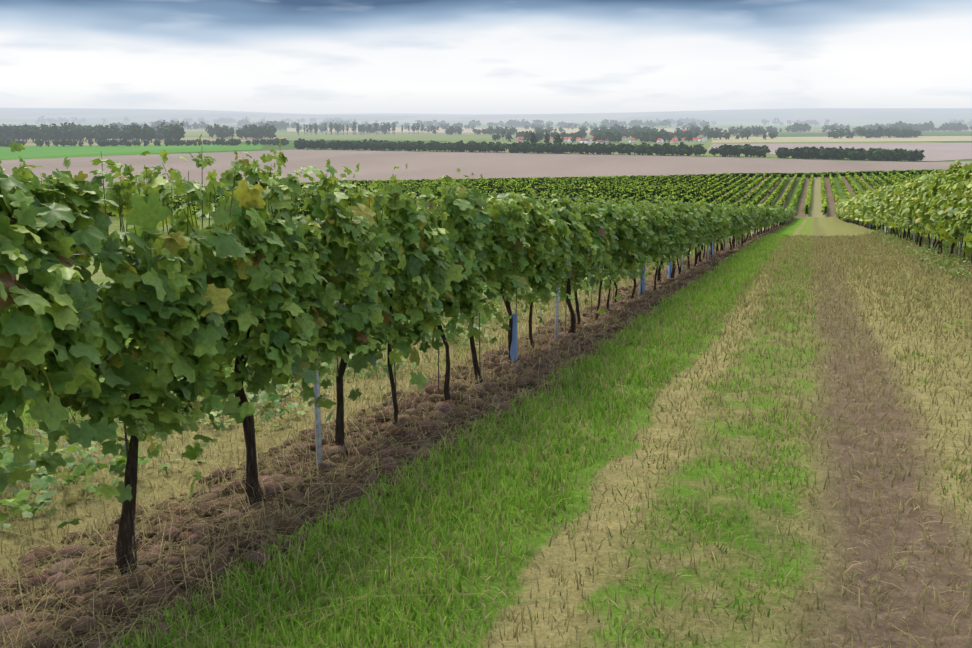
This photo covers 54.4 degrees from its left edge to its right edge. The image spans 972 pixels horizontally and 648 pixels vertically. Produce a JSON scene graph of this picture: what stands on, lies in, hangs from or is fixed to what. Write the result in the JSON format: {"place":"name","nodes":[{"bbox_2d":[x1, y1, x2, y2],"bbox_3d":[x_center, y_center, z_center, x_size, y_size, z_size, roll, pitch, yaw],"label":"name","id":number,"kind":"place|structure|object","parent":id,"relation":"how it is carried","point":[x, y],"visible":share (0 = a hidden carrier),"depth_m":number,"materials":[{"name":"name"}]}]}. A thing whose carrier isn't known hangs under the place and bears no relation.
{"place":"outdoors","nodes":[
{"label":"outdoors","id":0,"kind":"place"},
{"bbox_2d":[0,144,265,158],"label":"green field","id":1,"kind":"structure","parent":0,"point":[36,151],"depth_m":1335.26,"materials":[{"name":"green plant"}]},
{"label":"hedge tree trunks","id":2,"kind":"structure","parent":1,"relation":"on","visible":0},
{"bbox_2d":[0,138,288,146],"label":"hedge tree crowns","id":3,"kind":"object","parent":2,"relation":"on","point":[6,142],"visible":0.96,"depth_m":1500.04,"materials":[{"name":"green plant"}]},
{"bbox_2d":[37,125,425,129],"bbox_3d":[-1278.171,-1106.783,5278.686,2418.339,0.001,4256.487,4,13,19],"label":"field","id":4,"kind":"structure","parent":0,"point":[234,126],"depth_m":4884.91,"materials":[{"name":"green plant"}]},
{"bbox_2d":[184,132,286,136],"bbox_3d":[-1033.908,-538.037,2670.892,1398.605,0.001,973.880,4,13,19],"label":"field","id":5,"kind":"structure","parent":0,"point":[206,134],"depth_m":2531.37,"materials":[{"name":"plant"}]},
{"bbox_2d":[38,282,456,373],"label":"vine cordon","id":6,"kind":"object","parent":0,"point":[97,365],"depth_m":4.16,"materials":[{"name":"brown wood"}]},
{"bbox_2d":[20,154,683,253],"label":"vine shoots","id":7,"kind":"object","parent":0,"point":[121,223],"visible":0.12,"depth_m":4.82,"materials":[{"name":"green plant"}]},
{"bbox_2d":[0,217,971,647],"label":"track ground","id":8,"kind":"structure","parent":0,"point":[830,537],"depth_m":5.47,"materials":[{"name":"brown soil"}]},
{"bbox_2d":[0,243,706,530],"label":"weeds","id":9,"kind":"object","parent":8,"relation":"on","point":[44,479],"depth_m":6.00,"materials":[{"name":"green plant"}]},
{"bbox_2d":[0,250,739,647],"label":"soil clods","id":10,"kind":"object","parent":8,"relation":"on","point":[424,424],"visible":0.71,"depth_m":5.46,"materials":[{"name":"brown soil"}]},
{"bbox_2d":[0,254,769,647],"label":"straw litter","id":11,"kind":"object","parent":8,"relation":"on","point":[186,546],"visible":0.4,"depth_m":5.28,"materials":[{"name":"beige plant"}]},
{"bbox_2d":[124,222,777,564],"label":"vine stakes","id":12,"kind":"object","parent":8,"relation":"on","point":[134,540],"visible":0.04,"depth_m":8.26,"materials":[{"name":"wood"}]},
{"bbox_2d":[0,230,971,647],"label":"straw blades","id":13,"kind":"object","parent":8,"relation":"on","point":[822,244],"visible":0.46,"depth_m":7.59,"materials":[{"name":"beige plant"}]},
{"bbox_2d":[0,232,971,647],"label":"grass","id":14,"kind":"structure","parent":8,"relation":"on","point":[524,510],"depth_m":5.50,"materials":[{"name":"green plant"}]},
{"bbox_2d":[313,224,777,463],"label":"vineyard posts","id":15,"kind":"object","parent":8,"relation":"on","point":[317,413],"depth_m":6.09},
{"bbox_2d":[0,186,764,447],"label":"vine wires","id":16,"kind":"object","parent":15,"relation":"attached to","point":[198,245],"visible":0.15,"depth_m":4.73,"materials":[{"name":"grey metal"}]},
{"bbox_2d":[510,221,786,360],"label":"vine guards","id":17,"kind":"object","parent":8,"relation":"on","point":[514,347],"visible":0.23,"depth_m":10.13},
{"bbox_2d":[836,216,971,262],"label":"grapevine trunks","id":18,"kind":"object","parent":8,"relation":"on","point":[916,238],"visible":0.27,"depth_m":34.23,"materials":[{"name":"brown wood"}]},
{"bbox_2d":[834,188,879,229],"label":"vine leaves","id":19,"kind":"object","parent":18,"relation":"attached to","point":[860,207],"visible":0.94,"depth_m":71.84,"materials":[{"name":"green plant"}]},
{"bbox_2d":[872,160,971,255],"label":"vine leaves","id":20,"kind":"object","parent":18,"relation":"attached to","point":[942,201],"visible":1,"depth_m":28.30,"materials":[{"name":"green plant"}]},
{"bbox_2d":[849,220,962,259],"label":"vineyard posts","id":21,"kind":"object","parent":8,"relation":"on","point":[932,238],"depth_m":30.22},
{"bbox_2d":[866,227,971,284],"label":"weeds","id":22,"kind":"object","parent":8,"relation":"on","point":[947,264],"visible":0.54,"depth_m":27.93,"materials":[{"name":"green plant"}]},
{"bbox_2d":[0,149,971,187],"bbox_3d":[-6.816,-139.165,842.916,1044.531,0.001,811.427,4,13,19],"label":"plowed field","id":23,"kind":"structure","parent":0,"point":[376,165],"depth_m":905.97,"materials":[{"name":"brown soil"}]},
{"bbox_2d":[0,108,971,284],"bbox_3d":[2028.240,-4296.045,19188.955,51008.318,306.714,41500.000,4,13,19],"label":"terrain","id":24,"kind":"structure","parent":0,"point":[843,116],"depth_m":7490.54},
{"bbox_2d":[0,131,178,142],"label":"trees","id":25,"kind":"object","parent":24,"relation":"on","point":[86,139],"visible":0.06,"depth_m":1741.26,"materials":[{"name":"green plant"}]},
{"bbox_2d":[0,121,185,140],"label":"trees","id":26,"kind":"object","parent":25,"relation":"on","point":[78,132],"visible":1,"depth_m":1716.17,"materials":[{"name":"green plant"}]},
{"bbox_2d":[296,126,422,134],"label":"poplar trunks","id":27,"kind":"object","parent":24,"relation":"on","point":[361,132],"visible":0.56,"depth_m":2541.96,"materials":[{"name":"wood"}]},
{"bbox_2d":[296,121,423,132],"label":"trees","id":28,"kind":"object","parent":27,"relation":"on","point":[386,125],"visible":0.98,"depth_m":2537.30,"materials":[{"name":"green plant"}]},
{"bbox_2d":[115,218,792,576],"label":"grapevine trunks","id":29,"kind":"object","parent":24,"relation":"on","point":[123,548],"visible":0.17,"depth_m":6.45,"materials":[{"name":"brown wood"}]},
{"bbox_2d":[0,134,691,527],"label":"vine leaves","id":30,"kind":"object","parent":29,"relation":"attached to","point":[178,302],"visible":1,"depth_m":4.86,"materials":[{"name":"green plant"}]},
{"bbox_2d":[118,243,694,438],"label":"grape bunches","id":31,"kind":"object","parent":30,"relation":"hanging from","point":[141,435],"visible":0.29,"depth_m":5.34,"materials":[{"name":"food"}]},
{"bbox_2d":[679,197,765,264],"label":"vine leaves","id":32,"kind":"object","parent":29,"relation":"attached to","point":[720,220],"visible":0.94,"depth_m":28.33,"materials":[{"name":"green plant"}]},
{"bbox_2d":[758,205,796,229],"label":"vine leaves","id":33,"kind":"object","parent":29,"relation":"attached to","point":[774,214],"visible":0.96,"depth_m":72.57,"materials":[{"name":"green plant"}]},
{"bbox_2d":[287,132,709,143],"bbox_3d":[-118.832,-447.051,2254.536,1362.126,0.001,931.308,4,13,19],"label":"field behind trees","id":34,"kind":"structure","parent":24,"relation":"on","point":[417,137],"depth_m":2152.68,"materials":[{"name":"beige plant"}]},
{"bbox_2d":[297,144,760,156],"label":"tree trunks","id":35,"kind":"object","parent":24,"relation":"on","point":[522,152],"visible":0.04,"depth_m":1214.38,"materials":[{"name":"brown wood"}]},
{"bbox_2d":[294,138,770,156],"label":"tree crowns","id":36,"kind":"object","parent":35,"relation":"on","point":[682,148],"visible":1,"depth_m":1187.52,"materials":[{"name":"green plant"}]},
{"bbox_2d":[530,131,561,144],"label":"trees","id":37,"kind":"object","parent":24,"relation":"on","point":[534,139],"visible":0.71,"depth_m":1223.44,"materials":[{"name":"green plant"}]},
{"bbox_2d":[514,136,706,143],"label":"village houses","id":38,"kind":"structure","parent":24,"relation":"on","point":[674,140],"depth_m":1723.61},
{"bbox_2d":[712,136,971,142],"bbox_3d":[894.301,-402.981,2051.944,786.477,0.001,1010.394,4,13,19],"label":"field stubble","id":39,"kind":"object","parent":24,"relation":"on","point":[842,139],"visible":0.88,"depth_m":1948.34,"materials":[{"name":"beige plant"}]},
{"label":"tree trunks","id":40,"kind":"structure","parent":39,"relation":"on","visible":0},
{"bbox_2d":[707,126,921,138],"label":"trees","id":41,"kind":"object","parent":40,"relation":"on","point":[867,133],"visible":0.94,"depth_m":2084.31,"materials":[{"name":"green plant"}]},
{"bbox_2d":[775,146,924,160],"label":"tree crowns","id":42,"kind":"object","parent":24,"relation":"on","point":[852,153],"visible":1,"depth_m":1005.14,"materials":[{"name":"green plant"}]},
{"bbox_2d":[783,156,919,161],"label":"tree trunks","id":43,"kind":"object","parent":24,"relation":"on","point":[857,159],"visible":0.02,"depth_m":1005.46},
{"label":"forest tree trunks","id":44,"kind":"structure","parent":24,"relation":"on","visible":0},
{"bbox_2d":[205,123,276,138],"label":"trees","id":45,"kind":"object","parent":44,"relation":"on","point":[245,131],"visible":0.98,"depth_m":1973.89,"materials":[{"name":"green plant"}]},
{"bbox_3d":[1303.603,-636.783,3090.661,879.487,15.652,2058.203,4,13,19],"label":"scattered tree trunks","id":46,"kind":"structure","parent":24,"relation":"on","visible":0},
{"bbox_2d":[722,123,971,135],"bbox_3d":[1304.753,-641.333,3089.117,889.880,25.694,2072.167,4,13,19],"label":"trees","id":47,"kind":"object","parent":46,"relation":"on","point":[756,131],"visible":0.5,"depth_m":2534.73,"materials":[{"name":"green plant"}]},
{"bbox_3d":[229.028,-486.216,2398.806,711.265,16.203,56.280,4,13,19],"label":"tree trunks","id":48,"kind":"object","parent":24,"relation":"on","visible":0},
{"bbox_2d":[445,125,723,136],"bbox_3d":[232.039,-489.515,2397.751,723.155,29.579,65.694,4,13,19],"label":"trees","id":49,"kind":"object","parent":48,"relation":"attached to","point":[451,130],"visible":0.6,"depth_m":2410.61,"materials":[{"name":"green plant"}]},
{"bbox_3d":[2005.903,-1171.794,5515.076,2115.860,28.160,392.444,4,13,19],"label":"tree trunks","id":50,"kind":"structure","parent":24,"relation":"on","visible":0},
{"bbox_2d":[645,117,971,125],"bbox_3d":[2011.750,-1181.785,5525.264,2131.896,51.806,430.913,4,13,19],"label":"trees","id":51,"kind":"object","parent":50,"relation":"on","point":[687,120],"visible":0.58,"depth_m":5616.01,"materials":[{"name":"green plant"}]},
{"bbox_3d":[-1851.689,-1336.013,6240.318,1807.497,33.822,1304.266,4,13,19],"label":"tree trunks","id":52,"kind":"structure","parent":24,"relation":"on","visible":0},
{"bbox_2d":[24,116,367,123],"bbox_3d":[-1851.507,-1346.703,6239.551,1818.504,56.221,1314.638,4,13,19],"label":"trees","id":53,"kind":"object","parent":52,"relation":"on","point":[189,120],"visible":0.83,"depth_m":6181.69,"materials":[{"name":"green plant"}]},
{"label":"village tree trunks","id":54,"kind":"structure","parent":24,"relation":"on","visible":0},
{"bbox_2d":[492,127,698,142],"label":"trees","id":55,"kind":"object","parent":54,"relation":"on","point":[646,135],"visible":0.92,"depth_m":1790.73,"materials":[{"name":"green plant"}]},
{"bbox_2d":[0,0,971,113],"label":"sky","id":56,"kind":"structure","parent":0,"point":[270,56],"materials":[{"name":"white"}]},
{"bbox_2d":[109,175,904,219],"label":"block soil","id":57,"kind":"structure","parent":0,"point":[816,207],"depth_m":228.14,"materials":[{"name":"brown soil"}]},
{"bbox_2d":[82,171,934,217],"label":"vines","id":58,"kind":"object","parent":57,"relation":"on","point":[499,188],"visible":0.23,"depth_m":249.16,"materials":[{"name":"green plant"}]},
{"bbox_2d":[513,168,946,178],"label":"crest vine leaves","id":59,"kind":"object","parent":57,"relation":"on","point":[775,176],"visible":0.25,"depth_m":302.04,"materials":[{"name":"green plant"}]},
{"bbox_2d":[616,169,953,177],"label":"vines","id":60,"kind":"object","parent":57,"relation":"on","point":[814,174],"visible":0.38,"depth_m":302.67,"materials":[{"name":"green plant"}]},
{"bbox_2d":[287,127,768,134],"bbox_3d":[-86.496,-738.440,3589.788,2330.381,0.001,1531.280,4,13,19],"label":"field","id":61,"kind":"structure","parent":0,"point":[467,130],"depth_m":3334.79,"materials":[{"name":"green plant"}]},
{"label":"tree trunks","id":62,"kind":"structure","parent":61,"relation":"on","visible":0},
{"bbox_2d":[109,120,301,129],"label":"trees","id":63,"kind":"object","parent":62,"relation":"on","point":[281,125],"visible":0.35,"depth_m":3487.68,"materials":[{"name":"green plant"}]},
{"bbox_2d":[450,125,968,128],"bbox_3d":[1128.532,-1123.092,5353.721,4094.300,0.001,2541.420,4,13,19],"label":"field","id":64,"kind":"structure","parent":0,"point":[763,126],"depth_m":4890.58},
{"bbox_3d":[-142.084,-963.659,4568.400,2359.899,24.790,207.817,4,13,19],"label":"tree trunks","id":65,"kind":"structure","parent":64,"relation":"on","visible":0},
{"bbox_2d":[237,119,709,127],"bbox_3d":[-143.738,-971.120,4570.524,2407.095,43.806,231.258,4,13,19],"label":"trees","id":66,"kind":"object","parent":65,"relation":"on","point":[514,123],"visible":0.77,"depth_m":4438.30,"materials":[{"name":"green plant"}]},
{"bbox_2d":[707,143,971,160],"bbox_3d":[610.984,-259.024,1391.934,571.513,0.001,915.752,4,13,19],"label":"plowed field","id":67,"kind":"structure","parent":0,"point":[943,151],"depth_m":1422.38,"materials":[{"name":"brown soil"}]},
{"bbox_2d":[775,131,971,136],"bbox_3d":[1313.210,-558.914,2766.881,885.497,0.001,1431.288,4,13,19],"label":"green field","id":68,"kind":"structure","parent":0,"point":[855,134],"depth_m":2534.30,"materials":[{"name":"green plant"}]},
{"bbox_3d":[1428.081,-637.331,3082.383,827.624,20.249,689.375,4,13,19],"label":"tree trunks","id":69,"kind":"structure","parent":68,"relation":"on","visible":0},
{"bbox_2d":[784,121,968,132],"bbox_3d":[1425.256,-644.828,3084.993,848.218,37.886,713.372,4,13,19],"label":"trees","id":70,"kind":"object","parent":69,"relation":"on","point":[797,127],"visible":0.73,"depth_m":3066.47,"materials":[{"name":"green plant"}]},
{"bbox_3d":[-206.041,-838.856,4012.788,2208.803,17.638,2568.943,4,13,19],"label":"tree trunks","id":71,"kind":"structure","parent":0,"visible":0},
{"bbox_2d":[298,121,700,133],"bbox_3d":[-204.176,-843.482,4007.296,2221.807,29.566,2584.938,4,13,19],"label":"trees","id":72,"kind":"object","parent":71,"relation":"attached to","point":[430,127],"visible":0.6,"depth_m":3518.19,"materials":[{"name":"green plant"}]}
]}

